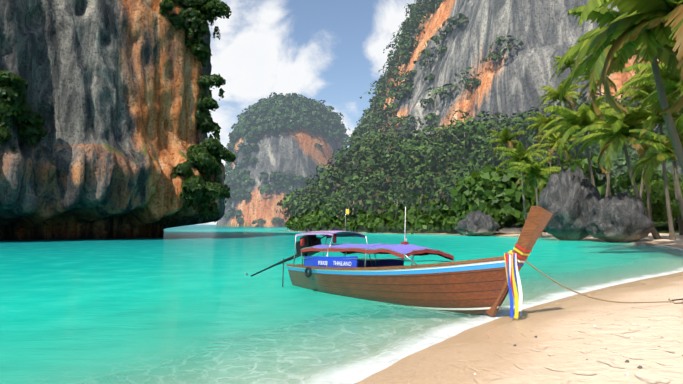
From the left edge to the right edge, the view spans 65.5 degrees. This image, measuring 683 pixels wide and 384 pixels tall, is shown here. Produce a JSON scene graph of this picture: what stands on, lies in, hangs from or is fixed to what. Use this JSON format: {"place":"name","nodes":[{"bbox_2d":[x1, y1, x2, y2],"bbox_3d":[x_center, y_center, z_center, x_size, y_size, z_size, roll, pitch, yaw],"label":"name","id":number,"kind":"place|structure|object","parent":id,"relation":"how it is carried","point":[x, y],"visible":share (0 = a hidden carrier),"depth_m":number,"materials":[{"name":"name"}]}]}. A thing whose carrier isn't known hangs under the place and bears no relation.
{"place":"outdoors","nodes":[
{"label":"outdoors","id":0,"kind":"place"},
{"bbox_2d":[0,0,225,239],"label":"cliff","id":1,"kind":"structure","parent":0,"point":[112,91],"depth_m":63.52,"materials":[{"name":"grey stone"}]},
{"bbox_2d":[0,0,235,221],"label":"cliff left bushes","id":2,"kind":"object","parent":1,"relation":"on","point":[205,156],"visible":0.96,"depth_m":70.91,"materials":[{"name":"green plant"}]},
{"bbox_2d":[195,0,422,224],"label":"sky","id":3,"kind":"structure","parent":0,"point":[331,51],"materials":[{"name":"blue"}]},
{"bbox_2d":[0,225,682,383],"bbox_3d":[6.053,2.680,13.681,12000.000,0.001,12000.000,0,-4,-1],"label":"sea water","id":4,"kind":"structure","parent":0,"point":[101,311],"depth_m":13.05,"materials":[{"name":"teal liquid"}]},
{"bbox_2d":[216,115,344,226],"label":"island","id":5,"kind":"structure","parent":4,"relation":"on","point":[296,152],"depth_m":409.79,"materials":[{"name":"grey stone"}]},
{"bbox_2d":[215,92,349,224],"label":"island trees","id":6,"kind":"object","parent":5,"relation":"on","point":[257,119],"visible":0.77,"depth_m":420.65,"materials":[{"name":"green plant"}]},
{"bbox_2d":[246,206,552,317],"bbox_3d":[0.157,2.031,14.498,1.844,3.311,12.110,8,-9,-36],"label":"longtail boat","id":7,"kind":"object","parent":4,"relation":"on","point":[477,286],"visible":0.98,"depth_m":11.78,"materials":[{"name":"brown wood"}]},
{"bbox_2d":[538,165,601,240],"bbox_3d":[26.842,1.357,62.161,7.472,9.160,7.034,0,-4,-1],"label":"beach rock","id":8,"kind":"object","parent":4,"relation":"in","point":[568,199],"visible":0.77,"depth_m":60.32,"materials":[{"name":"grey stone"}]},
{"bbox_2d":[119,205,682,383],"bbox_3d":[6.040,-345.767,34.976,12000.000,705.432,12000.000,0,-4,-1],"label":"beach ground","id":9,"kind":"structure","parent":0,"point":[566,343],"depth_m":7.97,"materials":[{"name":"beige sand"}]},
{"bbox_2d":[455,210,499,235],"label":"beach rock","id":10,"kind":"object","parent":9,"relation":"on","point":[477,223],"visible":0.81,"depth_m":84.04,"materials":[{"name":"grey stone"}]},
{"bbox_2d":[285,154,682,233],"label":"shrubs","id":11,"kind":"object","parent":9,"relation":"on","point":[508,210],"visible":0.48,"depth_m":93.44,"materials":[{"name":"green plant"}]},
{"bbox_2d":[441,180,682,231],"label":"bright jungle","id":12,"kind":"object","parent":11,"relation":"on","point":[658,201],"visible":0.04,"depth_m":75.10,"materials":[{"name":"green plant"}]},
{"bbox_2d":[492,224,522,234],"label":"sand patch","id":13,"kind":"object","parent":9,"relation":"on","point":[513,229],"visible":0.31,"depth_m":88.25,"materials":[{"name":"beige sand"}]},
{"bbox_2d":[474,324,682,375],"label":"beach debris","id":14,"kind":"object","parent":9,"relation":"on","point":[627,361],"visible":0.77,"depth_m":6.17,"materials":[{"name":"beige"}]},
{"bbox_2d":[487,0,682,239],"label":"palm","id":15,"kind":"object","parent":9,"relation":"on","point":[625,34],"depth_m":47.79,"materials":[{"name":"green plant"}]},
{"bbox_2d":[523,259,682,303],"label":"rope","id":16,"kind":"object","parent":9,"relation":"on","point":[672,301],"visible":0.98,"depth_m":10.51,"materials":[{"name":"brown fabric"}]},
{"bbox_2d":[585,193,653,242],"bbox_3d":[28.934,2.805,55.358,6.816,5.439,5.699,0,-4,-1],"label":"beach rock","id":17,"kind":"object","parent":9,"relation":"on","point":[620,217],"visible":1,"depth_m":53.93,"materials":[{"name":"grey stone"}]},
{"bbox_2d":[633,241,654,246],"bbox_3d":[26.721,4.870,47.270,2.266,0.939,1.453,1,-4,-15],"label":"beach rock","id":18,"kind":"object","parent":9,"relation":"on","point":[642,243],"visible":0.33,"depth_m":47.10,"materials":[{"name":"grey stone"}]},
{"bbox_2d":[291,0,682,232],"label":"mountain","id":19,"kind":"structure","parent":0,"point":[545,31],"depth_m":200.35,"materials":[{"name":"grey stone"}]},
{"bbox_2d":[276,0,682,219],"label":"mountain trees","id":20,"kind":"object","parent":19,"relation":"on","point":[447,148],"visible":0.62,"depth_m":131.65,"materials":[{"name":"green plant"}]}
]}

